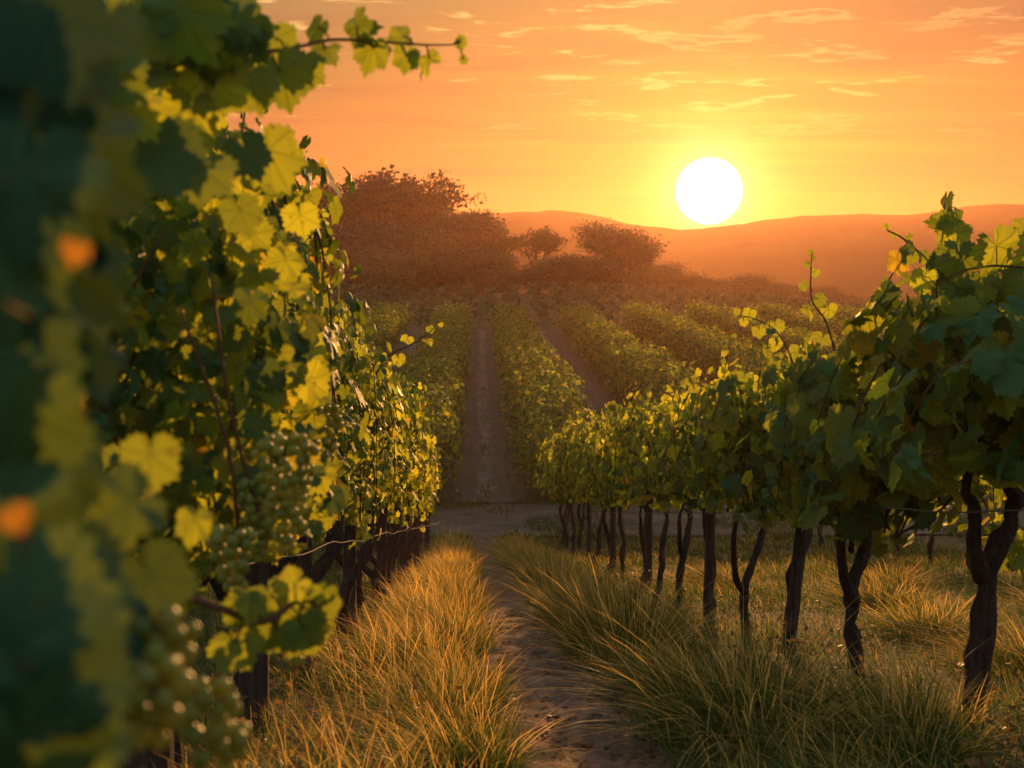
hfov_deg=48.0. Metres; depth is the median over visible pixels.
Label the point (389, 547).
grape vine
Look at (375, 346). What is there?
grape vine
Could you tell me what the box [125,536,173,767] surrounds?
trellis post
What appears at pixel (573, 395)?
grape vine
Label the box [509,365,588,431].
grape vine
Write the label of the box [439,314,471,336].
grape vine
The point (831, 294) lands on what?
crest shrub
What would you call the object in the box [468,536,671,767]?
dirt path
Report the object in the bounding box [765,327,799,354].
grape vine
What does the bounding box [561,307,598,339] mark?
grape vine
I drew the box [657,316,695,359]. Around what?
grape vine
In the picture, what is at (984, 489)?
grape vine
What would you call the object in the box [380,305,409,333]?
grape vine
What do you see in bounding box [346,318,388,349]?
grape vine
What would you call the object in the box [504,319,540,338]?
grape vine
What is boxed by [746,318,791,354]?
grape vine
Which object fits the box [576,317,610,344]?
grape vine
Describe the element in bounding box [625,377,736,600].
grape vine
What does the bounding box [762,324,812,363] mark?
grape vine
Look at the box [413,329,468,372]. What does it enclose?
grape vine
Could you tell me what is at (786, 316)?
grape vine
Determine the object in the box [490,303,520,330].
grape vine
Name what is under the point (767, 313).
grape vine
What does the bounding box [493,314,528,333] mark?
grape vine
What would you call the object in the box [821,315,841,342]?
grape vine
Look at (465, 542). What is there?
grass tussock
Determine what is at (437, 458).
grape vine
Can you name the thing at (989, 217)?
hills
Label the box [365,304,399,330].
grape vine
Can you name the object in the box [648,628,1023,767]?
grass tussock
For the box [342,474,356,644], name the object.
trellis post
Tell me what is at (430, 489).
grape vine
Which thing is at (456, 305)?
grape vine
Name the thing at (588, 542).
trellis post
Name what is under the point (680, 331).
grape vine
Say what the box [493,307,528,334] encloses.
grape vine
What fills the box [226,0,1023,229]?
sky
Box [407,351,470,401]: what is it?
grape vine
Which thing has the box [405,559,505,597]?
grass tussock
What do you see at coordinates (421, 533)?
grape vine
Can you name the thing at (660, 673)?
grass tussock
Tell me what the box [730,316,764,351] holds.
grape vine
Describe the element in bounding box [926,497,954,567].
grape vine
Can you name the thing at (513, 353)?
grape vine
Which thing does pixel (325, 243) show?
grape vine
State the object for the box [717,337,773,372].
grape vine
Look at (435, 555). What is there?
grass tussock
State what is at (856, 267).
hills
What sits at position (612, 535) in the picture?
trellis post
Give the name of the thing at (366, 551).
grape vine
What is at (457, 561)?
grass tussock
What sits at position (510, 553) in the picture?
grass tussock
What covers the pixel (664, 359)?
grape vine
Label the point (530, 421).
grape vine
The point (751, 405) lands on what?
grape vine
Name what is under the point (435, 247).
ridge tree
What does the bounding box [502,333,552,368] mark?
grape vine
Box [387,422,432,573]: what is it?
grape vine
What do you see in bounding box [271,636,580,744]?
grass tussock
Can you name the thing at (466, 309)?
grape vine
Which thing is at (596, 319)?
grape vine
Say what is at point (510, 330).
grape vine
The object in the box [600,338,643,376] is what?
grape vine
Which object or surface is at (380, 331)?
grape vine
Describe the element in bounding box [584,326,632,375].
grape vine
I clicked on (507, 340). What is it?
grape vine
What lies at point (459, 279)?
ridge tree
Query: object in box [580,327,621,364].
grape vine
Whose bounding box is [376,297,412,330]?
grape vine
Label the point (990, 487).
grape vine
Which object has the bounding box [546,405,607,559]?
grape vine
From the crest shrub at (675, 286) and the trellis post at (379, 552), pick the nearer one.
the trellis post at (379, 552)
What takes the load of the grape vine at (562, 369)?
on the ground at (939, 539)
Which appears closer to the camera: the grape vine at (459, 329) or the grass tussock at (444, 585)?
the grass tussock at (444, 585)
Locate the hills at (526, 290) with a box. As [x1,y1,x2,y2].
[413,275,905,302]
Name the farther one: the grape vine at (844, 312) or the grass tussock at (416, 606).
the grape vine at (844, 312)
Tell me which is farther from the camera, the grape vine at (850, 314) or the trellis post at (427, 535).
the grape vine at (850, 314)
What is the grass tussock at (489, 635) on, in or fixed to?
on the ground at (939, 539)
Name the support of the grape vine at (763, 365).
on the ground at (939, 539)
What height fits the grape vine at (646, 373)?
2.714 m
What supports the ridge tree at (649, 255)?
on the ground at (939, 539)
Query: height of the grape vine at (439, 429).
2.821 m
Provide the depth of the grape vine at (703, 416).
8.67 m
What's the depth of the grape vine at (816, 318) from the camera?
70.92 m
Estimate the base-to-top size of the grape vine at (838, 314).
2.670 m
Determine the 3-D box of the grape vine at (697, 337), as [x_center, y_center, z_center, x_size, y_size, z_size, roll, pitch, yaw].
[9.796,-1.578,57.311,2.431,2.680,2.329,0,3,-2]
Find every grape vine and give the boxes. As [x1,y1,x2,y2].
[0,0,251,767]
[83,0,468,675]
[118,109,369,767]
[200,230,370,720]
[269,208,402,669]
[311,318,443,652]
[325,300,419,631]
[335,323,382,346]
[341,331,375,364]
[341,332,376,366]
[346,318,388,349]
[348,314,392,347]
[350,325,389,353]
[356,373,419,614]
[359,374,429,594]
[364,306,398,333]
[364,327,381,350]
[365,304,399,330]
[366,312,398,344]
[367,313,396,341]
[370,300,405,331]
[374,343,436,591]
[375,311,405,340]
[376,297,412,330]
[379,299,408,327]
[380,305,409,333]
[387,412,436,570]
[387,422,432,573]
[390,436,432,530]
[393,434,439,571]
[396,359,460,412]
[400,354,464,412]
[400,368,467,442]
[401,371,455,393]
[403,350,457,390]
[407,349,464,388]
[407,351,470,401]
[408,435,437,529]
[409,379,463,433]
[410,461,439,549]
[411,386,459,445]
[411,431,437,555]
[412,447,441,546]
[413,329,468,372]
[415,341,467,381]
[416,319,467,360]
[417,334,470,381]
[419,328,465,365]
[421,348,465,388]
[422,390,459,457]
[422,405,464,476]
[422,410,460,486]
[428,310,469,340]
[428,324,468,350]
[431,307,472,332]
[433,305,471,325]
[433,317,471,342]
[433,320,468,349]
[434,320,463,338]
[434,320,471,362]
[438,301,469,311]
[439,303,471,325]
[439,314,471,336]
[441,308,472,338]
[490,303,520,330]
[491,301,519,326]
[491,317,537,355]
[492,299,525,321]
[492,309,527,343]
[492,325,542,366]
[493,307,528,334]
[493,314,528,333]
[494,324,539,357]
[494,330,545,372]
[495,333,549,379]
[496,307,530,321]
[496,310,531,330]
[497,317,529,340]
[497,352,553,401]
[498,363,570,426]
[499,347,543,385]
[500,338,557,387]
[501,344,556,392]
[502,325,529,342]
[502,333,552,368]
[503,384,572,444]
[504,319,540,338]
[506,351,572,393]
[506,392,584,466]
[508,360,576,417]
[508,361,566,408]
[508,378,589,452]
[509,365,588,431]
[511,416,583,501]
[519,399,600,475]
[534,414,575,543]
[534,435,569,550]
[539,426,586,554]
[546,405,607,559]
[555,301,588,329]
[556,305,577,332]
[559,302,595,330]
[559,305,589,335]
[559,403,613,563]
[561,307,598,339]
[565,304,601,333]
[565,310,590,335]
[568,418,628,571]
[570,315,606,350]
[572,313,604,340]
[572,313,606,339]
[573,314,616,353]
[575,406,655,576]
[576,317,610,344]
[578,319,621,358]
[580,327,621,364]
[582,321,612,355]
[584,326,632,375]
[593,327,636,367]
[593,329,638,377]
[593,384,687,583]
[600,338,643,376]
[600,340,656,398]
[603,370,682,588]
[604,334,655,380]
[605,338,672,404]
[611,343,654,392]
[619,300,643,333]
[619,351,678,400]
[620,303,652,335]
[622,359,678,408]
[623,299,661,337]
[624,305,653,339]
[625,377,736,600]
[629,306,662,336]
[631,353,751,617]
[633,357,696,405]
[634,306,665,340]
[634,308,667,338]
[640,371,702,415]
[641,307,676,342]
[641,365,691,404]
[642,308,682,346]
[649,314,689,356]
[652,314,690,345]
[652,379,709,420]
[655,307,806,633]
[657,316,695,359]
[660,317,698,362]
[664,322,702,357]
[671,317,718,367]
[677,327,710,367]
[684,249,839,651]
[684,298,712,322]
[684,326,724,367]
[685,306,713,328]
[688,304,717,326]
[689,336,722,380]
[690,329,737,378]
[692,303,728,330]
[695,335,749,380]
[698,332,762,379]
[700,308,726,328]
[703,302,740,334]
[711,311,743,337]
[711,312,734,336]
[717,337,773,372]
[720,313,755,340]
[721,315,755,345]
[727,352,781,374]
[729,315,763,349]
[729,349,774,370]
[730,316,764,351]
[741,320,775,353]
[744,361,789,375]
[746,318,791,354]
[747,302,774,320]
[752,329,790,358]
[753,354,790,383]
[756,300,793,324]
[757,301,783,320]
[761,276,1023,680]
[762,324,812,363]
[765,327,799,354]
[769,310,794,325]
[771,309,802,331]
[782,311,803,331]
[784,331,827,358]
[785,190,1023,725]
[785,313,817,333]
[785,326,837,362]
[789,331,842,351]
[792,310,834,335]
[795,311,833,335]
[800,334,844,354]
[806,317,840,334]
[811,304,842,317]
[817,318,841,348]
[817,524,822,546]
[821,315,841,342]
[830,323,878,347]
[833,523,837,547]
[834,304,854,322]
[835,306,863,323]
[841,306,861,321]
[893,499,932,562]
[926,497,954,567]
[954,474,1006,572]
[978,477,1023,580]
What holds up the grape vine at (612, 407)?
on the ground at (939, 539)
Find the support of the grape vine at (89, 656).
on the ground at (939, 539)
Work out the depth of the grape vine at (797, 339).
52.86 m
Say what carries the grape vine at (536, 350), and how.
on the ground at (939, 539)
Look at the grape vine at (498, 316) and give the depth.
71.30 m
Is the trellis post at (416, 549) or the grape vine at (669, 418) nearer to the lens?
the grape vine at (669, 418)
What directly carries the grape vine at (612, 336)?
on the ground at (939, 539)
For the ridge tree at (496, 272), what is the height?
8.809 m
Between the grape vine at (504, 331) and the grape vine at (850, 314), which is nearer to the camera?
the grape vine at (504, 331)
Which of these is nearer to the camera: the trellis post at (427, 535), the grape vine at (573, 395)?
the trellis post at (427, 535)
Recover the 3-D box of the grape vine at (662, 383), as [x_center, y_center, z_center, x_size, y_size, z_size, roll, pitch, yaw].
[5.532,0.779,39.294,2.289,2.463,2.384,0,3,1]
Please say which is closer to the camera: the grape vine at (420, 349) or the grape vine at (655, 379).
the grape vine at (655, 379)
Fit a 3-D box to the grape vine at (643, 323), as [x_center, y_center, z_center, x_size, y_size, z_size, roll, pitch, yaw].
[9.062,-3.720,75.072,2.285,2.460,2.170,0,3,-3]
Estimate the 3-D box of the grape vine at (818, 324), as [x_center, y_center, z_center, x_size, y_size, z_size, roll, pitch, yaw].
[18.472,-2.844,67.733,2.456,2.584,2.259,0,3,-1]
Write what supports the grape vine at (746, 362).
on the ground at (939, 539)
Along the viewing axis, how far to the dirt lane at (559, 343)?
57.74 m
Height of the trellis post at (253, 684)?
1.402 m
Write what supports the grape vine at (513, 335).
on the ground at (939, 539)
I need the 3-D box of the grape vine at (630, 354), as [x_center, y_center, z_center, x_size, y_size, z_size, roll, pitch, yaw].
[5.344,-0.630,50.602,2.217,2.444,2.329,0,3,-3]
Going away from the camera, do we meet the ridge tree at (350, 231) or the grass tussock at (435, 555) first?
the grass tussock at (435, 555)
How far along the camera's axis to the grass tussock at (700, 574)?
14.07 m
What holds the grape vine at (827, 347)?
on the ground at (939, 539)
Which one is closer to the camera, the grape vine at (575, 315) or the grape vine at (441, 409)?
the grape vine at (441, 409)
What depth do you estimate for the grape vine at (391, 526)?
18.33 m
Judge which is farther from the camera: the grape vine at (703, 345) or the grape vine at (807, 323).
the grape vine at (807, 323)
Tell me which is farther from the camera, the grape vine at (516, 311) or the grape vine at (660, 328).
the grape vine at (516, 311)
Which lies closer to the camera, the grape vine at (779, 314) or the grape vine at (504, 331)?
the grape vine at (504, 331)
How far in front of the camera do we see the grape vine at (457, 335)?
56.83 m
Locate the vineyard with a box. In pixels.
[201,278,893,328]
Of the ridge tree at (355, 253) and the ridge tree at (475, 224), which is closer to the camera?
the ridge tree at (355, 253)
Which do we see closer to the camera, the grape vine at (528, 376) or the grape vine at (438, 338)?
the grape vine at (528, 376)
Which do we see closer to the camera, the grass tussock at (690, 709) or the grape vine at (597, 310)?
the grass tussock at (690, 709)
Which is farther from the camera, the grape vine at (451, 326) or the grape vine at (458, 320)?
the grape vine at (458, 320)
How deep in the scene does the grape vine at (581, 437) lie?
18.95 m
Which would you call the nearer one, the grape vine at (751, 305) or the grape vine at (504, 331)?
the grape vine at (504, 331)
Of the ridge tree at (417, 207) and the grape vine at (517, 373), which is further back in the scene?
the ridge tree at (417, 207)
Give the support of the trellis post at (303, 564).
on the ground at (939, 539)
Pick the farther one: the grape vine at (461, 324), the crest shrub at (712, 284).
the crest shrub at (712, 284)
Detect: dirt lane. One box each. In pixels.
[376,330,426,382]
[441,330,531,502]
[534,330,693,501]
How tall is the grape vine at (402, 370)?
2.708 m
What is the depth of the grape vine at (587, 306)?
79.43 m
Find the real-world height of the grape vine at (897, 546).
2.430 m
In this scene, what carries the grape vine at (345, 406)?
on the ground at (939, 539)
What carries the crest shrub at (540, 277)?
on the ground at (939, 539)
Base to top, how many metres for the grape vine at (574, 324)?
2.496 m
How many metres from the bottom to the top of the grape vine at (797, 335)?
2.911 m
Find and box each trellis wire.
[248,522,442,564]
[582,507,1023,513]
[595,543,1023,654]
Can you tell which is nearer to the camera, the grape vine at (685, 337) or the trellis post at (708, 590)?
the trellis post at (708, 590)
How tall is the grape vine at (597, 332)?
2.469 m
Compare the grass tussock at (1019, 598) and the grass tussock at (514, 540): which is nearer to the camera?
the grass tussock at (1019, 598)
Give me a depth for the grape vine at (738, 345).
50.92 m
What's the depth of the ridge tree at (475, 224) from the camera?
158.95 m
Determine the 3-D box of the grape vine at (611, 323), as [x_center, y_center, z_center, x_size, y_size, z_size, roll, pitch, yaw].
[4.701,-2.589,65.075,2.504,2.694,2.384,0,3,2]
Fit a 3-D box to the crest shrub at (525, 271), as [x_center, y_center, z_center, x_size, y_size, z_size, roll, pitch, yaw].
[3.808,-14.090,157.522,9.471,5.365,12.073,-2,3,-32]
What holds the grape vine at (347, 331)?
on the ground at (939, 539)
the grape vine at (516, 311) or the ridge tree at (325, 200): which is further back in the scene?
the ridge tree at (325, 200)
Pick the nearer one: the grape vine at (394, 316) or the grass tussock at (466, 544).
the grass tussock at (466, 544)
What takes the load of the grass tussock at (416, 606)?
on the ground at (939, 539)
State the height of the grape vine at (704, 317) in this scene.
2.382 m
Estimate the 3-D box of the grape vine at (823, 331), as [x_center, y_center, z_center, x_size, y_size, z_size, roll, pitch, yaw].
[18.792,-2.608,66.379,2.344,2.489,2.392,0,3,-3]
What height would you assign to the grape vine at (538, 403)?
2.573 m
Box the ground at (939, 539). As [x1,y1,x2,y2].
[115,289,1023,767]
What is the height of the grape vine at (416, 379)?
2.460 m
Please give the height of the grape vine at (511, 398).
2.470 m
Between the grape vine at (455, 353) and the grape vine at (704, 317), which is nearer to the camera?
the grape vine at (455, 353)
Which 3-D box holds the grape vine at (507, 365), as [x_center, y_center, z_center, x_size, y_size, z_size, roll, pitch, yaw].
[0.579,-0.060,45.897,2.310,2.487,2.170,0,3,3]
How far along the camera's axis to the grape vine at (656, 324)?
66.68 m
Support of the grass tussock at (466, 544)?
on the ground at (939, 539)
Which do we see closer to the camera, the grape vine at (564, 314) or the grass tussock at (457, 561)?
the grass tussock at (457, 561)
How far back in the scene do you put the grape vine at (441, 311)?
71.20 m
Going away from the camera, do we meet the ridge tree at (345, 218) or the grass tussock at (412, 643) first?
the grass tussock at (412, 643)
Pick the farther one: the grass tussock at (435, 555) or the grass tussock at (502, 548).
the grass tussock at (502, 548)
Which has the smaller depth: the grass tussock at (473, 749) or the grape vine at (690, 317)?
the grass tussock at (473, 749)
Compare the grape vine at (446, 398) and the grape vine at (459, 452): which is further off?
the grape vine at (446, 398)
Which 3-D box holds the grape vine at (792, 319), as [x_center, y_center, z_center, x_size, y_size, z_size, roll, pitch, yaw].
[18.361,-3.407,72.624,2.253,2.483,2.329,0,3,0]
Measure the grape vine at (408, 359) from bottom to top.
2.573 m
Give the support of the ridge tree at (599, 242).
on the ground at (939, 539)
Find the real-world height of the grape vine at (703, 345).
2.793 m
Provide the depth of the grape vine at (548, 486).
21.64 m
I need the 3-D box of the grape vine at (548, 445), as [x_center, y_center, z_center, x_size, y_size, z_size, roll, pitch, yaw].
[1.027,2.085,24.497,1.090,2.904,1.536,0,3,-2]
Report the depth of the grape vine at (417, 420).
11.85 m
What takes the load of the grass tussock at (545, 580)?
on the ground at (939, 539)
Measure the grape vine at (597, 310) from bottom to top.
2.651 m
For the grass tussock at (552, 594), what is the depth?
10.38 m
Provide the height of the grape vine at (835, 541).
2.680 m
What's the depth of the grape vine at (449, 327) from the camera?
63.30 m
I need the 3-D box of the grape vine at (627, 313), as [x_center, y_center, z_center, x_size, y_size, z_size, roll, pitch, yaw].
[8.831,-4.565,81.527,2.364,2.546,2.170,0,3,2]
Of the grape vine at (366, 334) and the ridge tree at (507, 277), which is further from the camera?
the ridge tree at (507, 277)
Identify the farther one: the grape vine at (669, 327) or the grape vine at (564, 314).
the grape vine at (564, 314)
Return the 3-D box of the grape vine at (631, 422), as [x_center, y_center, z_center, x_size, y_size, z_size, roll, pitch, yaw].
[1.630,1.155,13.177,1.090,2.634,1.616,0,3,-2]
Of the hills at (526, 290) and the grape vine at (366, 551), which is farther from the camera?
the hills at (526, 290)
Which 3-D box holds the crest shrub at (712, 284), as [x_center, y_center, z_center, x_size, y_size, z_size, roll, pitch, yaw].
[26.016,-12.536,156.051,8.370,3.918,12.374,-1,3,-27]
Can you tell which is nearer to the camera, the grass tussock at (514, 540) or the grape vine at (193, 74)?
the grape vine at (193, 74)
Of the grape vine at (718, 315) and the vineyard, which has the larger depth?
the vineyard
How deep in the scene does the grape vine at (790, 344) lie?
56.22 m
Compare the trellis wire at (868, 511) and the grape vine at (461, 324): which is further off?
the grape vine at (461, 324)
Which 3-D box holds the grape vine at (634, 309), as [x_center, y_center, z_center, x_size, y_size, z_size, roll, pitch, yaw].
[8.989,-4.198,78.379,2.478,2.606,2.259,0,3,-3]
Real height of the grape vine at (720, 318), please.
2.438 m
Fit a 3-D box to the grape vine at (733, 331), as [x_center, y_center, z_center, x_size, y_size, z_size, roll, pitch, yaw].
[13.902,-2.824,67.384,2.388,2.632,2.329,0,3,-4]
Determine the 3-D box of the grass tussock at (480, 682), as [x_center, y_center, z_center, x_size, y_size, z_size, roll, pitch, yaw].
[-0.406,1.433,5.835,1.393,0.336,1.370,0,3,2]
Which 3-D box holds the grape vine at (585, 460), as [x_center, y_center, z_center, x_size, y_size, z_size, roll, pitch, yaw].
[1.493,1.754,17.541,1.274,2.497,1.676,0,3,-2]
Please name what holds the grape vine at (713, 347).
on the ground at (939, 539)
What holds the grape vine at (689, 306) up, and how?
on the ground at (939, 539)
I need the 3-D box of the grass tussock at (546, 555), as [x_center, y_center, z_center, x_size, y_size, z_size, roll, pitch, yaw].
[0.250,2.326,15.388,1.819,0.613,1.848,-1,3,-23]
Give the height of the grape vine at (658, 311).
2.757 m
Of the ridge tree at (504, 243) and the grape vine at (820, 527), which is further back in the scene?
the ridge tree at (504, 243)
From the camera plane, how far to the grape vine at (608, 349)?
48.84 m
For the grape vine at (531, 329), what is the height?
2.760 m
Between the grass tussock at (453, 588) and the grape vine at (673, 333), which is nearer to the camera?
the grass tussock at (453, 588)
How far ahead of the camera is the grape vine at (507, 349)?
48.78 m
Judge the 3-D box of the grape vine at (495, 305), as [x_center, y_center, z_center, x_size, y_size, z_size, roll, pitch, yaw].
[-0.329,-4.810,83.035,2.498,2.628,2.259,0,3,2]
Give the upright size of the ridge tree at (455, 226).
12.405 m
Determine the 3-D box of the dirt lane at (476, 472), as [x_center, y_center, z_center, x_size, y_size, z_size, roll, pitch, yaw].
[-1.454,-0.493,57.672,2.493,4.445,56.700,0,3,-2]
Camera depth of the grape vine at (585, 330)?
61.52 m
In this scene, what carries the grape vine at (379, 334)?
on the ground at (939, 539)
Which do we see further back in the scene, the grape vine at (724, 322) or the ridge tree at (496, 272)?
the ridge tree at (496, 272)
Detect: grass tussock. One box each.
[247,678,621,767]
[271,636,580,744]
[272,602,517,688]
[306,633,547,713]
[348,585,537,658]
[350,579,518,637]
[365,563,507,602]
[365,564,516,617]
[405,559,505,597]
[407,548,493,584]
[409,546,492,576]
[411,540,493,566]
[420,538,489,557]
[426,544,495,562]
[442,534,487,548]
[462,572,1019,767]
[467,527,538,551]
[468,539,584,569]
[469,558,674,634]
[473,534,574,565]
[475,546,599,589]
[479,530,545,558]
[482,555,778,686]
[484,541,591,575]
[490,540,629,604]
[497,564,612,612]
[554,629,737,701]
[625,556,782,587]
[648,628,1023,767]
[722,562,974,612]
[809,579,1023,653]
[828,557,976,593]
[859,603,1023,681]
[911,573,1023,615]
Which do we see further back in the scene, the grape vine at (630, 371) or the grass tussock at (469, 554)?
the grape vine at (630, 371)
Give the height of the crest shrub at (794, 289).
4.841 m
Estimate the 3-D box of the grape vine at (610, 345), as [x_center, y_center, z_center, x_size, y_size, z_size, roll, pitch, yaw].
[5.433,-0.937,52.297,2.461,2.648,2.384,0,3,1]
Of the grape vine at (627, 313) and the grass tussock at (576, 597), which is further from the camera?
the grape vine at (627, 313)
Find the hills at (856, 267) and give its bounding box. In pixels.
[511,231,1019,301]
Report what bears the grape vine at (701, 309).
on the ground at (939, 539)
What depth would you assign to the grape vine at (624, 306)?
82.97 m
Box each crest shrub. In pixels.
[509,262,586,292]
[514,250,637,292]
[543,256,626,292]
[619,261,715,289]
[647,284,703,299]
[686,277,741,293]
[715,272,786,296]
[753,281,819,297]
[797,285,860,304]
[846,293,869,308]
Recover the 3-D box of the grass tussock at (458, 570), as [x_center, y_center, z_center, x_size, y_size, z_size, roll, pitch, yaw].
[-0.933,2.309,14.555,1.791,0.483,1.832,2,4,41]
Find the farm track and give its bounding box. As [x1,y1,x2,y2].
[356,504,1023,536]
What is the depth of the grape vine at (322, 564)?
6.39 m
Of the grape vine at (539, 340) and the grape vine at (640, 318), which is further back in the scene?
the grape vine at (640, 318)
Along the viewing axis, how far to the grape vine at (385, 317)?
66.94 m
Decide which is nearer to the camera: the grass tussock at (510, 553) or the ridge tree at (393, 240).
the grass tussock at (510, 553)
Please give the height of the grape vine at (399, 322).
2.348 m
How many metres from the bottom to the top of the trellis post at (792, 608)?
1.406 m
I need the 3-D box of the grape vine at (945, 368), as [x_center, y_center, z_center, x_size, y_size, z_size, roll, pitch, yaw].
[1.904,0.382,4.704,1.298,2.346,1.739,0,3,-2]
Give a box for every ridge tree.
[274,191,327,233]
[292,224,363,244]
[311,179,370,235]
[317,173,406,229]
[318,247,362,292]
[329,217,472,290]
[332,240,387,292]
[334,213,449,253]
[343,164,487,227]
[350,245,449,296]
[371,177,460,292]
[391,226,490,292]
[404,249,479,294]
[421,213,499,292]
[422,208,509,292]
[451,243,525,294]
[468,251,521,292]
[479,224,523,291]
[513,225,570,292]
[570,217,670,292]
[615,233,663,273]
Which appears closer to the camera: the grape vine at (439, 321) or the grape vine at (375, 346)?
the grape vine at (375, 346)
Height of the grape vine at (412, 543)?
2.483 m
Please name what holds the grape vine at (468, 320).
on the ground at (939, 539)
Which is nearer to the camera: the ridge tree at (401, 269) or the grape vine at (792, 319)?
the grape vine at (792, 319)
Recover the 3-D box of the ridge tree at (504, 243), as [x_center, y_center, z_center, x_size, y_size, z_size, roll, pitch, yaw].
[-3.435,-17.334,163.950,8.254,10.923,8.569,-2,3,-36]
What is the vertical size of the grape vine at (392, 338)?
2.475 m
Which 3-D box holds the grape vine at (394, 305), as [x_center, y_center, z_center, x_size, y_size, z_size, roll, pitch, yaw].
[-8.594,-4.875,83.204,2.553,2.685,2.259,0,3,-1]
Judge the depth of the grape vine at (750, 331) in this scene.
64.47 m
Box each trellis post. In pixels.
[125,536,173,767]
[237,558,269,734]
[292,512,311,688]
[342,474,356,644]
[376,503,386,606]
[398,534,406,584]
[413,525,419,571]
[424,501,429,556]
[586,497,590,556]
[610,498,615,572]
[644,487,652,588]
[703,511,715,618]
[781,527,808,653]
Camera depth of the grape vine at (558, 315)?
81.06 m
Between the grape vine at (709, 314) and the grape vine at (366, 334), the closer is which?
the grape vine at (366, 334)
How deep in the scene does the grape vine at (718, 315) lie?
73.95 m
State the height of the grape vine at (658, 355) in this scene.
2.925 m
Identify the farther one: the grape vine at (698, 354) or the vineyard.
the vineyard
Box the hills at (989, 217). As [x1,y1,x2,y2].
[295,204,1023,255]
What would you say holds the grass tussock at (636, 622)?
on the ground at (939, 539)
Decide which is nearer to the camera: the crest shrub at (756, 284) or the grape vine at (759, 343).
the grape vine at (759, 343)
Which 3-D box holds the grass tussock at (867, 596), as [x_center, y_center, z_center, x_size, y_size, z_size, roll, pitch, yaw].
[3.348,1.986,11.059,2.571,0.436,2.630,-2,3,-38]
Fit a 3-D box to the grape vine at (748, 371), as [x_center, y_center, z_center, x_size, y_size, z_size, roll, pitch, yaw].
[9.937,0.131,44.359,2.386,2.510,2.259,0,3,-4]
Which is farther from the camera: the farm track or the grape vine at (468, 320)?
the grape vine at (468, 320)
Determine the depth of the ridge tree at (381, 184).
167.11 m
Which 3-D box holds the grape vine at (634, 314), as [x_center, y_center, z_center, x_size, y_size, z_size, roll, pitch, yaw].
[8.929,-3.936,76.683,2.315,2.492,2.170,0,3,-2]
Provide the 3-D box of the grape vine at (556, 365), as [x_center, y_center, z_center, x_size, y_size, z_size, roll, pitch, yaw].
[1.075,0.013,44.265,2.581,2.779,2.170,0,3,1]
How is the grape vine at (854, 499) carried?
on the ground at (939, 539)
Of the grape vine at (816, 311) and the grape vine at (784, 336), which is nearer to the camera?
the grape vine at (784, 336)
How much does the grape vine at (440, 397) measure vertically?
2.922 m
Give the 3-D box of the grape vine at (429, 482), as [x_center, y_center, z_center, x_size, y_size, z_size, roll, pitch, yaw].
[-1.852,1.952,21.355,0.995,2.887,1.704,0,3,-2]
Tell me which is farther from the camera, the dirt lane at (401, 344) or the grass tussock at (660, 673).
the dirt lane at (401, 344)
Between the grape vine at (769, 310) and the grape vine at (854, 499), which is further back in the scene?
the grape vine at (769, 310)
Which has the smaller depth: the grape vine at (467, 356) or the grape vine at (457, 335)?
the grape vine at (467, 356)
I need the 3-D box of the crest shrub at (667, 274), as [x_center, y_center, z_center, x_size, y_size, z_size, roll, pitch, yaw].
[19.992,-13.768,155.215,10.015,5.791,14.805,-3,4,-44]
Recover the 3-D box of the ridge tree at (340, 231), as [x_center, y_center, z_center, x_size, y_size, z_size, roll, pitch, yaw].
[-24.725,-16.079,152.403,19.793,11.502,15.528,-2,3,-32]
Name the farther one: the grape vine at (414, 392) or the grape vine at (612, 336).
the grape vine at (612, 336)
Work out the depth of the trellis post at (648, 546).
13.62 m
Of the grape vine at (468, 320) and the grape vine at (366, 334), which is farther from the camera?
the grape vine at (468, 320)
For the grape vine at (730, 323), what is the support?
on the ground at (939, 539)
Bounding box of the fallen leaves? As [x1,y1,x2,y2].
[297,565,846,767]
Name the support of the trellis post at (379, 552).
on the ground at (939, 539)
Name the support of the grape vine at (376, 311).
on the ground at (939, 539)
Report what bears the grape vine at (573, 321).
on the ground at (939, 539)
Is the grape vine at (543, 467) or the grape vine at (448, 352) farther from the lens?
the grape vine at (448, 352)
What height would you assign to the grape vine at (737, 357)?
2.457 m
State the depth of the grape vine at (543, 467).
23.10 m
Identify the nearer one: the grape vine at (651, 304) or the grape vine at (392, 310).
the grape vine at (392, 310)
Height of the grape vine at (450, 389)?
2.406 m
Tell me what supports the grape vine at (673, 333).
on the ground at (939, 539)
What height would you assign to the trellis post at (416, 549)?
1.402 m
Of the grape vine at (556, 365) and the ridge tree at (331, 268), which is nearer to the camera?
the grape vine at (556, 365)
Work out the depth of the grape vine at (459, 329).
58.49 m
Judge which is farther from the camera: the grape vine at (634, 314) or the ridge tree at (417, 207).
the ridge tree at (417, 207)
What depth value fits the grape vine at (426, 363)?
42.45 m
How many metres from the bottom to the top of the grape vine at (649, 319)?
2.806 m
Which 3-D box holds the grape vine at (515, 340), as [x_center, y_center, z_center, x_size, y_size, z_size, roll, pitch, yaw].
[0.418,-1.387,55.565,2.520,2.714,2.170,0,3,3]
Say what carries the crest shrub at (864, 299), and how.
on the ground at (939, 539)

